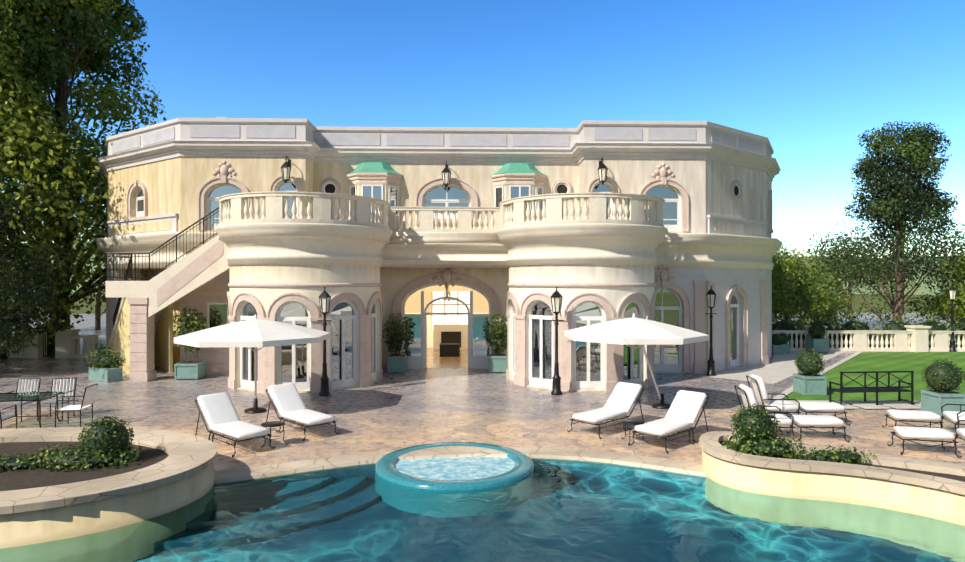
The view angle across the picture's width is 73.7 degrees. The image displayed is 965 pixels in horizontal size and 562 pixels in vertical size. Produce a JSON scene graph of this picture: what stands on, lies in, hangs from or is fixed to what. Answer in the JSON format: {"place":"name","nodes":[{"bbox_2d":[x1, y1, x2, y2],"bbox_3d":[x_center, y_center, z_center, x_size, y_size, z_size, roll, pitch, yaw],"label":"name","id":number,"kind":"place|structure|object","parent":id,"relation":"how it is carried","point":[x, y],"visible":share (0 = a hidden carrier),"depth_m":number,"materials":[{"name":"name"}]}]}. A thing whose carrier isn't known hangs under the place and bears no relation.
{"place":"outdoors","nodes":[
{"label":"outdoors","id":0,"kind":"place"},
{"bbox_2d":[0,458,964,561],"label":"pool water","id":1,"kind":"structure","parent":0,"point":[554,510],"depth_m":9.18,"materials":[{"name":"teal liquid"}]},
{"bbox_2d":[0,313,964,483],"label":"patio","id":2,"kind":"structure","parent":0,"point":[386,415],"depth_m":16.12,"materials":[{"name":"stone"}]},
{"bbox_2d":[0,286,7,359],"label":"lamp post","id":3,"kind":"object","parent":2,"relation":"on","point":[3,356],"visible":0.17,"depth_m":28.21,"materials":[{"name":"metal"}]},
{"bbox_2d":[0,405,16,428],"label":"dining chair","id":4,"kind":"object","parent":2,"relation":"on","point":[4,417],"visible":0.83,"depth_m":14.22,"materials":[{"name":"metal"}]},
{"bbox_2d":[0,378,40,421],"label":"dining chair","id":5,"kind":"object","parent":2,"relation":"on","point":[21,403],"visible":0.69,"depth_m":16.36,"materials":[{"name":"fabric"}]},
{"bbox_2d":[0,391,63,427],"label":"dining table","id":6,"kind":"object","parent":2,"relation":"on","point":[23,396],"visible":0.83,"depth_m":15.15,"materials":[{"name":"metal"}]},
{"bbox_2d":[0,190,76,356],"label":"dark tree","id":7,"kind":"object","parent":2,"relation":"on","point":[38,302],"visible":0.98,"depth_m":23.93,"materials":[{"name":"green plant"}]},
{"bbox_2d":[37,378,76,420],"bbox_3d":[-10.671,2.963,16.164,0.586,0.963,0.702,0,0,-6],"label":"dining chair","id":8,"kind":"object","parent":2,"relation":"on","point":[50,401],"visible":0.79,"depth_m":16.41,"materials":[{"name":"fabric"}]},
{"bbox_2d":[22,154,105,329],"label":"tree","id":9,"kind":"object","parent":2,"relation":"on","point":[98,314],"visible":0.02,"depth_m":44.98,"materials":[{"name":"green plant"}]},
{"bbox_2d":[0,0,144,349],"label":"tree","id":10,"kind":"object","parent":2,"relation":"on","point":[7,149],"visible":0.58,"depth_m":26.98,"materials":[{"name":"green plant"}]},
{"bbox_2d":[55,383,97,427],"bbox_3d":[-9.631,2.963,15.282,0.702,0.963,0.586,0,0,-6],"label":"dining chair","id":11,"kind":"object","parent":2,"relation":"on","point":[88,396],"visible":0.98,"depth_m":15.23,"materials":[{"name":"fabric"}]},
{"bbox_2d":[84,341,125,382],"bbox_3d":[-13.125,2.770,22.408,1.384,1.349,0.927,0,0,21],"label":"trough planter","id":12,"kind":"object","parent":2,"relation":"on","point":[103,367],"visible":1,"depth_m":22.19,"materials":[{"name":"green plant"}]},
{"bbox_2d":[106,235,229,381],"bbox_3d":[-12.589,0.840,24.185,9.035,5.690,3.836,0,0,36],"label":"stair","id":13,"kind":"object","parent":2,"relation":"on","point":[141,339],"visible":0.88,"depth_m":22.12,"materials":[{"name":"stone"}]},
{"bbox_2d":[106,207,218,326],"bbox_3d":[-12.890,0.075,23.686,8.965,6.100,2.666,0,0,35],"label":"stair railing","id":14,"kind":"object","parent":13,"relation":"on","point":[127,275],"visible":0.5,"depth_m":22.17,"materials":[{"name":"black metal"}]},
{"bbox_2d":[172,306,207,379],"bbox_3d":[-10.348,2.158,22.764,1.233,2.574,1.141,0,0,-1],"label":"bamboo planter","id":15,"kind":"object","parent":2,"relation":"on","point":[195,369],"visible":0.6,"depth_m":22.55,"materials":[{"name":"plant"}]},
{"bbox_2d":[195,392,275,456],"bbox_3d":[-5.261,2.955,13.505,1.921,0.974,0.936,0,0,42],"label":"lounger","id":16,"kind":"object","parent":2,"relation":"on","point":[220,413],"visible":0.85,"depth_m":13.57,"materials":[{"name":"fabric"}]},
{"bbox_2d":[174,314,329,413],"bbox_3d":[-5.986,2.160,16.972,3.611,2.570,3.611,0,0,-1],"label":"umbrella","id":17,"kind":"object","parent":2,"relation":"on","point":[255,332],"visible":1,"depth_m":15.96,"materials":[{"name":"fabric"}]},
{"bbox_2d":[261,421,288,447],"bbox_3d":[-4.357,3.217,13.513,0.578,0.444,0.571,0,0,-1],"label":"side table","id":18,"kind":"object","parent":2,"relation":"on","point":[270,424],"visible":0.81,"depth_m":13.51,"materials":[{"name":"metal"}]},
{"bbox_2d":[265,383,339,440],"bbox_3d":[-4.195,2.955,14.781,1.921,0.974,0.936,0,0,45],"label":"lounger","id":19,"kind":"object","parent":2,"relation":"on","point":[289,403],"visible":0.92,"depth_m":14.86,"materials":[{"name":"fabric"}]},
{"bbox_2d":[317,287,331,395],"bbox_3d":[-4.747,1.810,19.355,0.440,3.270,0.339,0,0,-1],"label":"lamp post","id":20,"kind":"object","parent":2,"relation":"on","point":[324,297],"visible":1,"depth_m":19.29,"materials":[{"name":"metal"}]},
{"bbox_2d":[383,313,411,372],"bbox_3d":[-3.229,2.321,24.281,1.066,2.248,1.032,0,0,-22],"label":"potted plant","id":21,"kind":"object","parent":2,"relation":"on","point":[396,362],"visible":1,"depth_m":24.05,"materials":[{"name":"green plant"}]},
{"bbox_2d":[95,117,781,392],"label":"house","id":22,"kind":"structure","parent":2,"relation":"on","point":[447,294],"depth_m":23.93,"materials":[{"name":"paint"}]},
{"bbox_2d":[375,442,533,490],"bbox_3d":[-0.523,4.537,12.261,3.000,2.215,3.000,0,0,-1],"label":"spa","id":23,"kind":"object","parent":2,"relation":"in","point":[460,473],"visible":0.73,"depth_m":11.85,"materials":[{"name":"teal tile"}]},
{"bbox_2d":[4,306,964,354],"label":"hedge shrubs","id":24,"kind":"object","parent":2,"relation":"on","point":[897,325],"visible":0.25,"depth_m":32.97,"materials":[{"name":"green plant"}]},
{"bbox_2d":[6,191,964,358],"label":"balustrades","id":25,"kind":"object","parent":2,"relation":"on","point":[234,209],"visible":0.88,"depth_m":20.89,"materials":[{"name":"beige stone"}]},
{"bbox_2d":[42,330,54,356],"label":"iron gate","id":26,"kind":"structure","parent":25,"relation":"attached to","point":[47,355],"depth_m":28.91,"materials":[{"name":"black metal"}]},
{"bbox_2d":[483,312,506,372],"bbox_3d":[0.576,2.302,24.367,1.118,2.285,1.025,0,0,-1],"label":"potted plant","id":27,"kind":"object","parent":2,"relation":"on","point":[497,361],"visible":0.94,"depth_m":24.10,"materials":[{"name":"green plant"}]},
{"bbox_2d":[549,287,563,394],"bbox_3d":[2.251,1.810,19.535,0.440,3.270,0.339,0,0,-1],"label":"lamp post","id":28,"kind":"object","parent":2,"relation":"on","point":[556,299],"visible":1,"depth_m":19.48,"materials":[{"name":"metal"}]},
{"bbox_2d":[567,382,643,438],"bbox_3d":[2.931,2.955,14.968,1.921,0.974,0.936,0,0,-44],"label":"lounger","id":29,"kind":"object","parent":2,"relation":"on","point":[621,400],"visible":0.94,"depth_m":15.03,"materials":[{"name":"fabric"}]},
{"bbox_2d":[621,419,647,444],"bbox_3d":[3.240,3.217,13.709,0.578,0.444,0.571,0,0,-1],"label":"side table","id":30,"kind":"object","parent":2,"relation":"on","point":[630,422],"visible":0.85,"depth_m":13.71,"materials":[{"name":"metal"}]},
{"bbox_2d":[564,313,708,408],"bbox_3d":[4.150,2.160,17.633,3.611,2.570,3.611,0,0,-1],"label":"umbrella","id":31,"kind":"object","parent":2,"relation":"on","point":[634,330],"visible":1,"depth_m":16.57,"materials":[{"name":"fabric"}]},
{"bbox_2d":[629,390,708,453],"bbox_3d":[4.062,2.955,13.796,1.921,0.974,0.936,0,0,-44],"label":"lounger","id":32,"kind":"object","parent":2,"relation":"on","point":[684,410],"visible":1,"depth_m":13.85,"materials":[{"name":"fabric"}]},
{"bbox_2d":[705,286,716,375],"bbox_3d":[8.351,1.810,23.493,0.440,3.270,0.339,0,0,-1],"label":"lamp post","id":33,"kind":"object","parent":2,"relation":"on","point":[711,295],"visible":1,"depth_m":23.43,"materials":[{"name":"metal"}]},
{"bbox_2d":[734,384,797,440],"bbox_3d":[6.245,2.883,14.249,1.081,1.118,0.972,0,0,6],"label":"armchair","id":34,"kind":"object","parent":2,"relation":"on","point":[747,395],"visible":0.58,"depth_m":13.97,"materials":[{"name":"fabric"}]},
{"bbox_2d":[746,374,800,416],"bbox_3d":[7.155,2.883,15.823,1.081,1.118,0.972,0,0,6],"label":"armchair","id":35,"kind":"object","parent":2,"relation":"on","point":[760,390],"visible":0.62,"depth_m":15.53,"materials":[{"name":"fabric"}]},
{"bbox_2d":[772,255,800,320],"bbox_3d":[15.203,2.034,37.159,6.665,7.849,6.424,0,0,-43],"label":"tree","id":36,"kind":"object","parent":2,"relation":"on","point":[776,270],"visible":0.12,"depth_m":35.62,"materials":[{"name":"green plant"}]},
{"bbox_2d":[772,250,856,329],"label":"tree","id":37,"kind":"object","parent":2,"relation":"on","point":[823,302],"visible":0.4,"depth_m":40.16,"materials":[{"name":"green plant"}]},
{"bbox_2d":[772,241,858,326],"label":"tree","id":38,"kind":"object","parent":2,"relation":"on","point":[811,264],"visible":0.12,"depth_m":47.27,"materials":[{"name":"green plant"}]},
{"bbox_2d":[786,415,849,441],"bbox_3d":[7.342,3.213,14.114,1.063,0.458,0.752,0,0,6],"label":"ottoman","id":39,"kind":"object","parent":2,"relation":"on","point":[812,421],"visible":0.9,"depth_m":13.87,"materials":[{"name":"fabric"}]},
{"bbox_2d":[796,402,850,425],"bbox_3d":[8.252,3.213,15.688,1.063,0.458,0.752,0,0,6],"label":"ottoman","id":40,"kind":"object","parent":2,"relation":"on","point":[828,407],"visible":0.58,"depth_m":15.44,"materials":[{"name":"fabric"}]},
{"bbox_2d":[711,351,964,408],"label":"lawn and paths","id":41,"kind":"structure","parent":2,"relation":"on","point":[780,367],"depth_m":23.75,"materials":[{"name":"green plant"}]},
{"bbox_2d":[772,332,783,353],"bbox_3d":[13.873,2.938,30.398,0.615,1.013,0.643,0,0,-1],"label":"boxwood planter","id":42,"kind":"object","parent":41,"relation":"on","point":[777,346],"visible":0.77,"depth_m":30.16,"materials":[{"name":"plant"}]},
{"bbox_2d":[778,332,789,352],"bbox_3d":[14.366,2.935,30.812,0.606,1.019,0.625,0,0,-1],"label":"boxwood planter","id":43,"kind":"object","parent":41,"relation":"on","point":[785,339],"visible":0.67,"depth_m":30.58,"materials":[{"name":"plant"}]},
{"bbox_2d":[793,348,826,395],"bbox_3d":[9.880,2.741,19.472,0.896,1.408,0.869,0,0,-1],"label":"boxwood planter","id":44,"kind":"object","parent":41,"relation":"on","point":[808,380],"visible":1,"depth_m":19.20,"materials":[{"name":"plant"}]},
{"bbox_2d":[805,322,828,352],"bbox_3d":[16.200,2.703,31.126,0.863,1.482,0.896,0,0,-1],"label":"boxwood planter","id":45,"kind":"object","parent":41,"relation":"on","point":[818,341],"visible":1,"depth_m":30.85,"materials":[{"name":"wood"}]},
{"bbox_2d":[829,371,913,404],"bbox_3d":[10.748,2.955,17.803,2.100,0.980,0.550,0,0,-4],"label":"lawn bench","id":46,"kind":"object","parent":41,"relation":"on","point":[899,389],"depth_m":17.59,"materials":[{"name":"metal"}]},
{"bbox_2d":[948,284,956,351],"bbox_3d":[22.952,1.785,31.421,0.440,3.320,0.339,0,0,-1],"label":"lamp post","id":47,"kind":"object","parent":41,"relation":"on","point":[952,289],"visible":0.96,"depth_m":31.38,"materials":[{"name":"metal"}]},
{"bbox_2d":[779,233,920,323],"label":"tree","id":48,"kind":"object","parent":2,"relation":"on","point":[850,309],"visible":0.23,"depth_m":48.79,"materials":[{"name":"green plant"}]},
{"bbox_2d":[882,409,943,433],"bbox_3d":[9.828,3.213,14.678,1.063,0.458,0.752,0,0,14],"label":"ottoman","id":49,"kind":"object","parent":2,"relation":"on","point":[915,415],"visible":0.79,"depth_m":14.47,"materials":[{"name":"fabric"}]},
{"bbox_2d":[887,426,961,457],"bbox_3d":[8.872,3.213,12.953,1.063,0.458,0.752,0,0,14],"label":"ottoman","id":50,"kind":"object","parent":2,"relation":"on","point":[927,433],"visible":1,"depth_m":12.74,"materials":[{"name":"fabric"}]},
{"bbox_2d":[906,254,964,330],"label":"tree","id":51,"kind":"object","parent":2,"relation":"on","point":[959,300],"visible":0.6,"depth_m":36.16,"materials":[{"name":"green plant"}]},
{"bbox_2d":[920,285,964,328],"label":"tree","id":52,"kind":"object","parent":2,"relation":"on","point":[944,318],"visible":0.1,"depth_m":40.59,"materials":[{"name":"green plant"}]},
{"bbox_2d":[921,358,964,415],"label":"boxwood planter","id":53,"kind":"object","parent":2,"relation":"on","point":[943,379],"visible":1,"depth_m":16.28,"materials":[{"name":"plant"}]},
{"bbox_2d":[937,404,964,437],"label":"armchair","id":54,"kind":"object","parent":2,"relation":"on","point":[955,416],"visible":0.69,"depth_m":14.44,"materials":[{"name":"fabric"}]},
{"bbox_2d":[950,420,964,447],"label":"armchair","id":55,"kind":"object","parent":2,"relation":"on","point":[960,432],"visible":0.79,"depth_m":12.98,"materials":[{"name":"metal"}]},
{"bbox_2d":[16,294,948,313],"bbox_3d":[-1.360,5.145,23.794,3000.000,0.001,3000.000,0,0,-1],"label":"ground","id":56,"kind":"structure","parent":0,"point":[83,309],"depth_m":140.84,"materials":[{"name":"green plant"}]},
{"bbox_2d":[0,0,168,328],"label":"tree","id":57,"kind":"object","parent":56,"relation":"on","point":[65,48],"visible":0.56,"depth_m":30.80,"materials":[{"name":"green plant"}]},
{"bbox_2d":[795,121,964,324],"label":"pine tree","id":58,"kind":"object","parent":56,"relation":"on","point":[902,197],"visible":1,"depth_m":36.19,"materials":[{"name":"green plant"}]},
{"bbox_3d":[-0.675,5.020,-2.813,32.000,2.450,36.770,0,0,-1],"label":"pool shell","id":59,"kind":"object","parent":56,"relation":"on","visible":0},
{"bbox_2d":[0,427,216,548],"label":"planter island","id":60,"kind":"structure","parent":59,"relation":"on","point":[168,471],"depth_m":9.64,"materials":[{"name":"stone"}]},
{"bbox_2d":[0,414,142,471],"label":"island planting","id":61,"kind":"object","parent":60,"relation":"on","point":[106,441],"visible":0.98,"depth_m":10.58,"materials":[{"name":"green plant"}]},
{"bbox_2d":[699,431,964,525],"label":"planter island","id":62,"kind":"structure","parent":59,"relation":"on","point":[930,489],"depth_m":10.26,"materials":[{"name":"stone"}]},
{"bbox_2d":[722,404,876,464],"bbox_3d":[5.352,2.672,11.028,2.302,0.936,1.291,0,0,39],"label":"island planting","id":63,"kind":"object","parent":62,"relation":"on","point":[755,433],"visible":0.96,"depth_m":11.22,"materials":[{"name":"green plant"}]},
{"bbox_2d":[2,0,964,257],"label":"sky","id":64,"kind":"structure","parent":0,"point":[808,77],"materials":[{"name":"blue"}]},
{"bbox_2d":[5,241,964,294],"bbox_3d":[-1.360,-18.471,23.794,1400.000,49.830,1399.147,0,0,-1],"label":"distant hills","id":65,"kind":"structure","parent":0,"point":[922,289],"depth_m":273.80,"materials":[{"name":"green plant"}]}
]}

